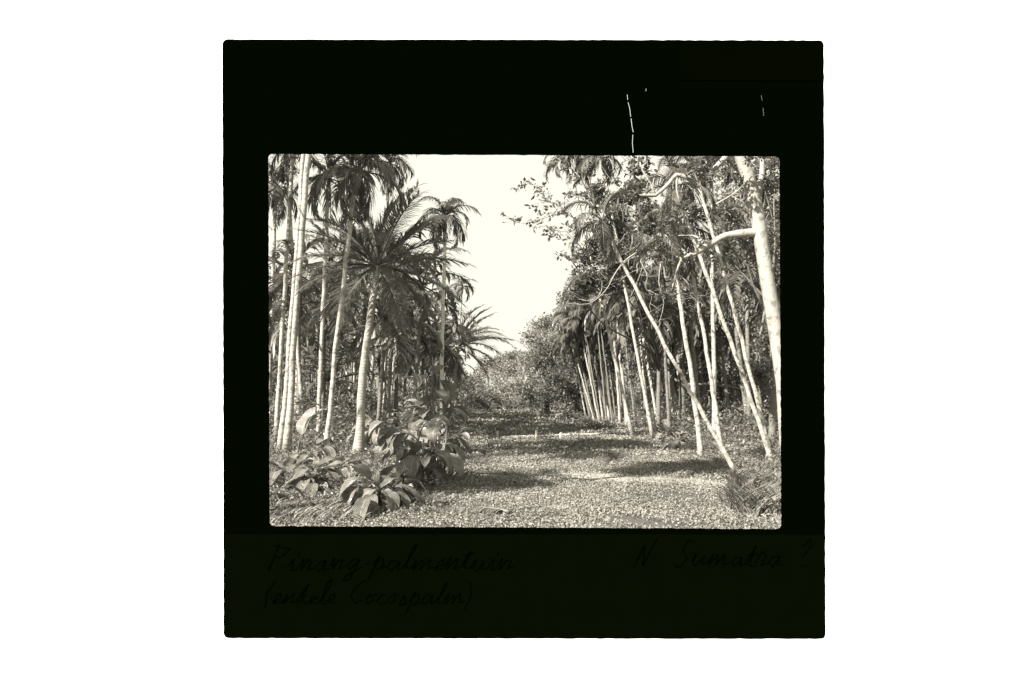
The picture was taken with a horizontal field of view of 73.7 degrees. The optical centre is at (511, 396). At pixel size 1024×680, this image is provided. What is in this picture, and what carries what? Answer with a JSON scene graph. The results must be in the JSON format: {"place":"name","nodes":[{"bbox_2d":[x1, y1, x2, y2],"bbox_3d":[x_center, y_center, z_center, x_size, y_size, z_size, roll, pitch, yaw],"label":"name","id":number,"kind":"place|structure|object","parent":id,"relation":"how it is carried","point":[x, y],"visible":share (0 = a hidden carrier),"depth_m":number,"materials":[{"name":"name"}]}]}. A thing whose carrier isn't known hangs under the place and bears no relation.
{"place":"outdoors","nodes":[
{"label":"outdoors","id":0,"kind":"place"},
{"bbox_2d":[0,0,1023,679],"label":"light box","id":1,"kind":"object","parent":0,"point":[110,346],"visible":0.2,"depth_m":3.53,"materials":[{"name":"white"}]},
{"bbox_2d":[222,39,825,638],"bbox_3d":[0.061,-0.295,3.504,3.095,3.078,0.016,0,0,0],"label":"lantern slide","id":2,"kind":"object","parent":1,"relation":"attached to","point":[528,97],"visible":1,"depth_m":3.50,"materials":[{"name":"black paper"}]},
{"bbox_2d":[268,154,779,397],"label":"sky","id":3,"kind":"structure","parent":0,"point":[518,272],"materials":[{"name":"white"}]},
{"bbox_2d":[269,398,780,528],"bbox_3d":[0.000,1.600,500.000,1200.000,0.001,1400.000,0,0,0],"label":"ground","id":4,"kind":"structure","parent":0,"point":[635,518],"depth_m":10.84,"materials":[{"name":"grey plant"}]},
{"bbox_2d":[268,163,298,424],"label":"areca palm","id":5,"kind":"object","parent":4,"relation":"on","point":[278,196],"visible":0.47,"depth_m":29.70,"materials":[{"name":"grey plant"}]},
{"bbox_2d":[273,154,299,441],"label":"areca palm","id":6,"kind":"object","parent":4,"relation":"on","point":[281,344],"visible":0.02,"depth_m":23.65,"materials":[{"name":"grey plant"}]},
{"bbox_2d":[276,154,305,452],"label":"areca palm","id":7,"kind":"object","parent":4,"relation":"on","point":[284,401],"visible":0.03,"depth_m":19.33,"materials":[{"name":"grey plant"}]},
{"bbox_2d":[269,457,315,489],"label":"leafy plant","id":8,"kind":"object","parent":4,"relation":"on","point":[280,472],"visible":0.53,"depth_m":11.88,"materials":[{"name":"grey plant"}]},
{"bbox_2d":[268,154,320,433],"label":"areca palm","id":9,"kind":"object","parent":4,"relation":"on","point":[284,176],"visible":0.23,"depth_m":27.17,"materials":[{"name":"grey plant"}]},
{"bbox_2d":[282,154,311,452],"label":"areca palm","id":10,"kind":"object","parent":4,"relation":"on","point":[287,438],"visible":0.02,"depth_m":19.32,"materials":[{"name":"grey plant"}]},
{"bbox_2d":[269,265,338,411],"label":"areca palm","id":11,"kind":"object","parent":4,"relation":"on","point":[276,270],"visible":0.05,"depth_m":34.42,"materials":[{"name":"grey plant"}]},
{"bbox_2d":[292,407,322,452],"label":"leafy plant","id":12,"kind":"object","parent":4,"relation":"on","point":[307,418],"visible":0.93,"depth_m":18.55,"materials":[{"name":"grey plant"}]},
{"bbox_2d":[269,236,346,332],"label":"areca palm","id":13,"kind":"object","parent":4,"relation":"on","point":[277,287],"visible":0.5,"depth_m":25.10,"materials":[{"name":"grey plant"}]},
{"bbox_2d":[269,263,356,417],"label":"areca palm","id":14,"kind":"object","parent":4,"relation":"on","point":[273,346],"visible":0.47,"depth_m":27.77,"materials":[{"name":"grey plant"}]},
{"bbox_2d":[280,456,345,494],"bbox_3d":[-3.332,1.429,11.768,0.980,0.763,1.262,0,0,32],"label":"leafy plant","id":15,"kind":"object","parent":4,"relation":"on","point":[314,480],"visible":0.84,"depth_m":11.55,"materials":[{"name":"grey plant"}]},
{"bbox_2d":[290,438,339,464],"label":"leafy plant","id":16,"kind":"object","parent":4,"relation":"on","point":[316,455],"visible":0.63,"depth_m":15.80,"materials":[{"name":"grey plant"}]},
{"bbox_2d":[269,248,365,381],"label":"areca palm","id":17,"kind":"object","parent":4,"relation":"on","point":[314,293],"visible":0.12,"depth_m":33.17,"materials":[{"name":"grey plant"}]},
{"bbox_2d":[275,215,368,388],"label":"areca palm","id":18,"kind":"object","parent":4,"relation":"on","point":[330,245],"visible":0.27,"depth_m":34.96,"materials":[{"name":"grey plant"}]},
{"bbox_2d":[269,495,378,525],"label":"rough grass","id":19,"kind":"structure","parent":4,"relation":"on","point":[281,514],"depth_m":8.91,"materials":[{"name":"grey plant"}]},
{"bbox_2d":[276,154,377,440],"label":"areca palm","id":20,"kind":"object","parent":4,"relation":"on","point":[321,167],"visible":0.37,"depth_m":23.64,"materials":[{"name":"grey plant"}]},
{"bbox_2d":[299,280,363,423],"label":"areca palm","id":21,"kind":"object","parent":4,"relation":"on","point":[308,343],"visible":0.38,"depth_m":29.58,"materials":[{"name":"grey plant"}]},
{"bbox_2d":[307,304,360,383],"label":"areca palm","id":22,"kind":"object","parent":4,"relation":"on","point":[358,361],"visible":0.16,"depth_m":41.28,"materials":[{"name":"grey plant"}]},
{"bbox_2d":[316,446,363,478],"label":"leafy plant","id":23,"kind":"object","parent":4,"relation":"on","point":[332,453],"visible":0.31,"depth_m":13.51,"materials":[{"name":"grey plant"}]},
{"bbox_2d":[269,312,415,429],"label":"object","id":24,"kind":"object","parent":4,"relation":"on","point":[304,350],"visible":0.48,"depth_m":31.15,"materials":[{"name":"plant"}]},
{"bbox_2d":[338,217,374,414],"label":"areca palm","id":25,"kind":"object","parent":4,"relation":"on","point":[354,366],"visible":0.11,"depth_m":45.63,"materials":[{"name":"grey plant"}]},
{"bbox_2d":[310,154,403,457],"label":"areca palm","id":26,"kind":"object","parent":4,"relation":"on","point":[359,190],"visible":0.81,"depth_m":16.36,"materials":[{"name":"grey plant"}]},
{"bbox_2d":[269,436,447,517],"bbox_3d":[-5.986,1.451,16.009,8.888,0.474,14.990,0,0,-6],"label":"weedy cover","id":27,"kind":"object","parent":4,"relation":"on","point":[372,466],"visible":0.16,"depth_m":11.59,"materials":[{"name":"grey plant"}]},
{"bbox_2d":[346,414,396,444],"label":"leafy plant","id":28,"kind":"object","parent":4,"relation":"on","point":[367,421],"visible":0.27,"depth_m":21.38,"materials":[{"name":"grey plant"}]},
{"bbox_2d":[269,382,477,450],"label":"undergrowth","id":29,"kind":"object","parent":4,"relation":"on","point":[341,425],"visible":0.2,"depth_m":25.94,"materials":[{"name":"grey plant"}]},
{"bbox_2d":[339,463,422,520],"bbox_3d":[-2.029,1.354,9.623,1.163,0.892,1.294,0,0,37],"label":"leafy plant","id":30,"kind":"object","parent":4,"relation":"on","point":[364,499],"visible":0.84,"depth_m":9.47,"materials":[{"name":"grey plant"}]},
{"bbox_2d":[287,179,476,453],"bbox_3d":[-3.562,-2.005,18.817,5.334,7.329,4.164,0,0,0],"label":"coconut palm","id":31,"kind":"object","parent":4,"relation":"on","point":[377,265],"visible":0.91,"depth_m":18.16,"materials":[{"name":"grey plant"}]},
{"bbox_2d":[320,250,444,419],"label":"areca palm","id":32,"kind":"object","parent":4,"relation":"on","point":[406,362],"visible":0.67,"depth_m":24.58,"materials":[{"name":"grey plant"}]},
{"bbox_2d":[362,154,418,418],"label":"areca palm","id":33,"kind":"object","parent":4,"relation":"on","point":[397,161],"visible":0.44,"depth_m":41.22,"materials":[{"name":"grey plant"}]},
{"bbox_2d":[367,414,414,455],"bbox_3d":[-3.066,1.038,18.367,1.597,1.191,1.459,0,0,-13],"label":"leafy plant","id":34,"kind":"object","parent":4,"relation":"on","point":[380,443],"visible":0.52,"depth_m":17.91,"materials":[{"name":"grey plant"}]},
{"bbox_2d":[330,224,455,425],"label":"areca palm","id":35,"kind":"object","parent":4,"relation":"on","point":[417,282],"visible":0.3,"depth_m":27.13,"materials":[{"name":"grey plant"}]},
{"bbox_2d":[368,475,425,504],"bbox_3d":[-1.802,1.493,10.320,0.951,0.557,0.912,0,0,0],"label":"leafy plant","id":36,"kind":"object","parent":4,"relation":"on","point":[416,482],"visible":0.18,"depth_m":10.46,"materials":[{"name":"grey plant"}]},
{"bbox_2d":[355,312,439,421],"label":"areca palm","id":37,"kind":"object","parent":4,"relation":"on","point":[378,359],"visible":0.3,"depth_m":32.67,"materials":[{"name":"grey plant"}]},
{"bbox_2d":[373,417,440,466],"bbox_3d":[-2.260,1.043,15.035,1.431,1.181,1.445,0,0,24],"label":"leafy plant","id":38,"kind":"object","parent":4,"relation":"on","point":[414,427],"visible":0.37,"depth_m":15.00,"materials":[{"name":"grey plant"}]},
{"bbox_2d":[379,414,451,490],"bbox_3d":[-1.526,0.970,11.520,1.098,1.356,1.474,0,0,-27],"label":"leafy plant","id":39,"kind":"object","parent":4,"relation":"on","point":[412,464],"visible":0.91,"depth_m":11.36,"materials":[{"name":"grey plant"}]},
{"bbox_2d":[363,246,475,420],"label":"areca palm","id":40,"kind":"object","parent":4,"relation":"on","point":[453,305],"visible":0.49,"depth_m":30.44,"materials":[{"name":"grey plant"}]},
{"bbox_2d":[374,290,475,418],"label":"areca palm","id":41,"kind":"object","parent":4,"relation":"on","point":[459,362],"visible":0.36,"depth_m":34.86,"materials":[{"name":"grey plant"}]},
{"bbox_2d":[410,490,453,505],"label":"grass tuft","id":42,"kind":"object","parent":4,"relation":"on","point":[433,495],"visible":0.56,"depth_m":10.14,"materials":[{"name":"grey plant"}]},
{"bbox_2d":[403,365,469,441],"bbox_3d":[-2.163,0.381,19.041,2.144,2.503,1.578,0,0,-11],"label":"leafy plant","id":43,"kind":"object","parent":4,"relation":"on","point":[423,403],"visible":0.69,"depth_m":19.09,"materials":[{"name":"grey plant"}]},
{"bbox_2d":[412,318,473,402],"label":"areca palm","id":44,"kind":"object","parent":4,"relation":"on","point":[453,366],"visible":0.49,"depth_m":36.35,"materials":[{"name":"grey plant"}]},
{"bbox_2d":[406,284,479,414],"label":"areca palm","id":45,"kind":"object","parent":4,"relation":"on","point":[461,314],"visible":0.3,"depth_m":38.48,"materials":[{"name":"grey plant"}]},
{"bbox_2d":[406,420,483,477],"bbox_3d":[-1.347,1.040,13.575,1.591,1.185,1.506,0,0,19],"label":"leafy plant","id":46,"kind":"object","parent":4,"relation":"on","point":[454,450],"visible":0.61,"depth_m":13.21,"materials":[{"name":"grey plant"}]},
{"bbox_2d":[417,196,481,414],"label":"areca palm","id":47,"kind":"object","parent":4,"relation":"on","point":[449,207],"visible":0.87,"depth_m":26.93,"materials":[{"name":"beige plant"}]},
{"bbox_2d":[448,277,477,412],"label":"areca palm","id":48,"kind":"object","parent":4,"relation":"on","point":[461,289],"visible":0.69,"depth_m":49.18,"materials":[{"name":"grey plant"}]},
{"bbox_2d":[410,304,518,418],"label":"coconut palm","id":49,"kind":"object","parent":4,"relation":"on","point":[477,338],"visible":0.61,"depth_m":47.23,"materials":[{"name":"grey plant"}]},
{"bbox_2d":[467,385,501,410],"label":"shrub","id":50,"kind":"object","parent":4,"relation":"on","point":[484,395],"visible":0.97,"depth_m":69.78,"materials":[{"name":"grey plant"}]},
{"bbox_2d":[479,355,531,408],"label":"broadleaf tree","id":51,"kind":"object","parent":4,"relation":"on","point":[506,392],"visible":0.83,"depth_m":83.85,"materials":[{"name":"grey plant"}]},
{"bbox_2d":[476,346,545,407],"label":"broadleaf tree","id":52,"kind":"object","parent":4,"relation":"on","point":[491,363],"visible":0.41,"depth_m":97.68,"materials":[{"name":"grey plant"}]},
{"bbox_2d":[271,324,768,409],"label":"wood","id":53,"kind":"object","parent":4,"relation":"on","point":[469,383],"visible":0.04,"depth_m":82.74,"materials":[{"name":"grey plant"}]},
{"bbox_2d":[503,395,537,410],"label":"shrub","id":54,"kind":"object","parent":4,"relation":"on","point":[521,402],"visible":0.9,"depth_m":72.10,"materials":[{"name":"grey plant"}]},
{"bbox_2d":[269,415,780,474],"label":"foot weeds","id":55,"kind":"object","parent":4,"relation":"on","point":[366,450],"visible":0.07,"depth_m":18.87,"materials":[{"name":"grey plant"}]},
{"bbox_2d":[514,362,554,407],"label":"broadleaf tree","id":56,"kind":"object","parent":4,"relation":"on","point":[531,379],"visible":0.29,"depth_m":88.35,"materials":[{"name":"grey plant"}]},
{"bbox_2d":[518,311,582,413],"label":"broadleaf tree","id":57,"kind":"object","parent":4,"relation":"on","point":[540,343],"visible":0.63,"depth_m":61.62,"materials":[{"name":"grey plant"}]},
{"bbox_2d":[547,325,595,420],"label":"areca palm","id":58,"kind":"object","parent":4,"relation":"on","point":[562,344],"visible":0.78,"depth_m":43.16,"materials":[{"name":"grey plant"}]},
{"bbox_2d":[550,303,594,417],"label":"areca palm","id":59,"kind":"object","parent":4,"relation":"on","point":[557,317],"visible":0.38,"depth_m":44.08,"materials":[{"name":"grey plant"}]},
{"bbox_2d":[559,409,593,423],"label":"shrub","id":60,"kind":"object","parent":4,"relation":"on","point":[576,417],"visible":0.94,"depth_m":40.16,"materials":[{"name":"grey plant"}]},
{"bbox_2d":[558,304,598,420],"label":"areca palm","id":61,"kind":"object","parent":4,"relation":"on","point":[573,325],"visible":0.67,"depth_m":42.98,"materials":[{"name":"grey plant"}]},
{"bbox_2d":[562,303,600,420],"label":"areca palm","id":62,"kind":"object","parent":4,"relation":"on","point":[575,330],"visible":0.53,"depth_m":42.62,"materials":[{"name":"grey plant"}]},
{"bbox_2d":[540,270,625,415],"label":"broadleaf tree","id":63,"kind":"object","parent":4,"relation":"on","point":[575,396],"visible":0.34,"depth_m":53.59,"materials":[{"name":"grey plant"}]},
{"bbox_2d":[501,155,666,427],"bbox_3d":[4.940,-3.844,28.523,11.390,11.095,4.855,0,0,-45],"label":"broadleaf tree","id":64,"kind":"object","parent":4,"relation":"on","point":[589,285],"visible":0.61,"depth_m":26.24,"materials":[{"name":"grey plant"}]},
{"bbox_2d":[543,155,633,436],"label":"areca palm","id":65,"kind":"object","parent":4,"relation":"on","point":[568,159],"visible":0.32,"depth_m":26.96,"materials":[{"name":"grey plant"}]},
{"bbox_2d":[576,293,609,420],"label":"areca palm","id":66,"kind":"object","parent":4,"relation":"on","point":[590,314],"visible":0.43,"depth_m":41.24,"materials":[{"name":"grey plant"}]},
{"bbox_2d":[575,324,614,416],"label":"areca palm","id":67,"kind":"object","parent":4,"relation":"on","point":[592,345],"visible":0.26,"depth_m":45.34,"materials":[{"name":"grey plant"}]},
{"bbox_2d":[579,295,612,422],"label":"areca palm","id":68,"kind":"object","parent":4,"relation":"on","point":[586,316],"visible":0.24,"depth_m":41.25,"materials":[{"name":"grey plant"}]},
{"bbox_2d":[582,306,616,416],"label":"areca palm","id":69,"kind":"object","parent":4,"relation":"on","point":[608,360],"visible":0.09,"depth_m":44.09,"materials":[{"name":"grey plant"}]},
{"bbox_2d":[591,283,621,422],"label":"areca palm","id":70,"kind":"object","parent":4,"relation":"on","point":[599,315],"visible":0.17,"depth_m":39.93,"materials":[{"name":"grey plant"}]},
{"bbox_2d":[585,420,640,429],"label":"shrub","id":71,"kind":"object","parent":4,"relation":"on","point":[607,425],"visible":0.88,"depth_m":33.20,"materials":[{"name":"grey plant"}]},
{"bbox_2d":[573,155,653,438],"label":"areca palm","id":72,"kind":"object","parent":4,"relation":"on","point":[605,165],"visible":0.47,"depth_m":25.95,"materials":[{"name":"grey plant"}]},
{"bbox_2d":[588,273,640,424],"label":"areca palm","id":73,"kind":"object","parent":4,"relation":"on","point":[618,321],"visible":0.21,"depth_m":36.50,"materials":[{"name":"grey plant"}]},
{"bbox_2d":[596,305,635,422],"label":"areca palm","id":74,"kind":"object","parent":4,"relation":"on","point":[629,375],"visible":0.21,"depth_m":38.74,"materials":[{"name":"grey plant"}]},
{"bbox_2d":[610,289,658,418],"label":"areca palm","id":75,"kind":"object","parent":4,"relation":"on","point":[647,365],"visible":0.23,"depth_m":35.49,"materials":[{"name":"grey plant"}]},
{"bbox_2d":[606,278,664,425],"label":"areca palm","id":76,"kind":"object","parent":4,"relation":"on","point":[625,314],"visible":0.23,"depth_m":34.54,"materials":[{"name":"grey plant"}]},
{"bbox_2d":[593,279,688,425],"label":"areca palm","id":77,"kind":"object","parent":4,"relation":"on","point":[620,342],"visible":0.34,"depth_m":34.21,"materials":[{"name":"grey plant"}]},
{"bbox_2d":[559,190,736,469],"bbox_3d":[2.782,-1.253,13.640,3.667,5.875,1.392,0,0,0],"label":"areca palm","id":78,"kind":"object","parent":4,"relation":"on","point":[611,245],"visible":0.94,"depth_m":13.59,"materials":[{"name":"grey plant"}]},
{"bbox_2d":[605,286,697,421],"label":"areca palm","id":79,"kind":"object","parent":4,"relation":"on","point":[673,391],"visible":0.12,"depth_m":36.39,"materials":[{"name":"grey plant"}]},
{"bbox_2d":[609,275,710,430],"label":"areca palm","id":80,"kind":"object","parent":4,"relation":"on","point":[651,279],"visible":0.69,"depth_m":27.69,"materials":[{"name":"grey plant"}]},
{"bbox_2d":[638,241,687,419],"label":"areca palm","id":81,"kind":"object","parent":4,"relation":"on","point":[655,270],"visible":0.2,"depth_m":36.49,"materials":[{"name":"grey plant"}]},
{"bbox_2d":[651,419,680,440],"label":"leafy plant","id":82,"kind":"object","parent":4,"relation":"on","point":[663,433],"visible":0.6,"depth_m":25.07,"materials":[{"name":"grey plant"}]},
{"bbox_2d":[623,215,711,456],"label":"areca palm","id":83,"kind":"object","parent":4,"relation":"on","point":[644,248],"visible":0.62,"depth_m":17.73,"materials":[{"name":"grey plant"}]},
{"bbox_2d":[625,266,715,422],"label":"areca palm","id":84,"kind":"object","parent":4,"relation":"on","point":[673,337],"visible":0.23,"depth_m":33.18,"materials":[{"name":"grey plant"}]},
{"bbox_2d":[657,427,692,449],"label":"leafy plant","id":85,"kind":"object","parent":4,"relation":"on","point":[675,444],"visible":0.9,"depth_m":20.81,"materials":[{"name":"grey plant"}]},
{"bbox_2d":[639,191,728,453],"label":"areca palm","id":86,"kind":"object","parent":4,"relation":"on","point":[692,268],"visible":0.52,"depth_m":18.24,"materials":[{"name":"grey plant"}]},
{"bbox_2d":[590,393,778,446],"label":"undergrowth","id":87,"kind":"object","parent":4,"relation":"on","point":[738,426],"visible":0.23,"depth_m":28.05,"materials":[{"name":"grey plant"}]},
{"bbox_2d":[650,263,722,431],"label":"areca palm","id":88,"kind":"object","parent":4,"relation":"on","point":[689,281],"visible":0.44,"depth_m":29.27,"materials":[{"name":"grey plant"}]},
{"bbox_2d":[610,156,780,452],"bbox_3d":[3.652,-2.029,12.684,3.649,7.512,1.548,0,0,9],"label":"pale barked tree","id":89,"kind":"object","parent":4,"relation":"on","point":[754,190],"visible":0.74,"depth_m":12.92,"materials":[{"name":"white plant"}]},
{"bbox_2d":[619,172,779,427],"bbox_3d":[12.347,-5.117,38.141,13.133,14.289,10.345,0,0,0],"label":"broadleaf tree","id":90,"kind":"object","parent":4,"relation":"on","point":[682,363],"visible":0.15,"depth_m":37.33,"materials":[{"name":"grey plant"}]},
{"bbox_2d":[654,279,744,425],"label":"areca palm","id":91,"kind":"object","parent":4,"relation":"on","point":[703,358],"visible":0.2,"depth_m":35.30,"materials":[{"name":"grey plant"}]},
{"bbox_2d":[632,156,773,462],"bbox_3d":[4.529,-2.020,15.845,3.377,7.392,2.109,0,0,0],"label":"areca palm","id":92,"kind":"object","parent":4,"relation":"on","point":[672,169],"visible":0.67,"depth_m":15.96,"materials":[{"name":"grey plant"}]},
{"bbox_2d":[673,156,732,438],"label":"areca palm","id":93,"kind":"object","parent":4,"relation":"on","point":[713,344],"visible":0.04,"depth_m":23.94,"materials":[{"name":"grey plant"}]},
{"bbox_2d":[656,156,772,451],"bbox_3d":[5.070,-2.590,17.896,3.002,8.526,2.061,0,0,-30],"label":"areca palm","id":94,"kind":"object","parent":4,"relation":"on","point":[740,334],"visible":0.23,"depth_m":17.74,"materials":[{"name":"grey plant"}]},
{"bbox_2d":[653,156,779,442],"bbox_3d":[7.683,-3.331,22.429,4.175,10.074,6.028,0,0,40],"label":"broadleaf tree","id":95,"kind":"object","parent":4,"relation":"on","point":[759,373],"visible":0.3,"depth_m":21.83,"materials":[{"name":"grey plant"}]},
{"bbox_2d":[688,294,752,423],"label":"areca palm","id":96,"kind":"object","parent":4,"relation":"on","point":[708,336],"visible":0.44,"depth_m":33.58,"materials":[{"name":"grey plant"}]},
{"bbox_2d":[690,253,752,419],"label":"areca palm","id":97,"kind":"object","parent":4,"relation":"on","point":[720,281],"visible":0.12,"depth_m":36.55,"materials":[{"name":"grey plant"}]},
{"bbox_2d":[669,433,780,475],"bbox_3d":[8.175,1.473,18.471,6.511,0.483,12.746,0,0,6],"label":"fern cover","id":98,"kind":"object","parent":4,"relation":"on","point":[753,463],"visible":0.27,"depth_m":17.30,"materials":[{"name":"grey plant"}]},
{"bbox_2d":[680,207,778,430],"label":"areca palm","id":99,"kind":"object","parent":4,"relation":"on","point":[733,270],"visible":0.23,"depth_m":28.75,"materials":[{"name":"grey plant"}]},
{"bbox_2d":[685,229,779,433],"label":"areca palm","id":100,"kind":"object","parent":4,"relation":"on","point":[736,277],"visible":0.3,"depth_m":26.91,"materials":[{"name":"grey plant"}]},
{"bbox_2d":[701,246,764,419],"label":"areca palm","id":101,"kind":"object","parent":4,"relation":"on","point":[751,336],"visible":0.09,"depth_m":30.99,"materials":[{"name":"grey plant"}]},
{"bbox_2d":[705,477,780,516],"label":"rough grass","id":102,"kind":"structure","parent":4,"relation":"on","point":[765,499],"depth_m":9.29,"materials":[{"name":"grey plant"}]},
{"bbox_2d":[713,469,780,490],"bbox_3d":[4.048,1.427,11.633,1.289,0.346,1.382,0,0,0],"label":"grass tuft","id":103,"kind":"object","parent":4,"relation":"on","point":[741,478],"visible":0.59,"depth_m":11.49,"materials":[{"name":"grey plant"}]},
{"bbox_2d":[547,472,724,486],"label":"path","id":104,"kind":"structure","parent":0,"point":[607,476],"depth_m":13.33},
{"bbox_2d":[743,467,780,488],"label":"rough grass","id":105,"kind":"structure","parent":0,"point":[778,476],"depth_m":11.47,"materials":[{"name":"grey plant"}]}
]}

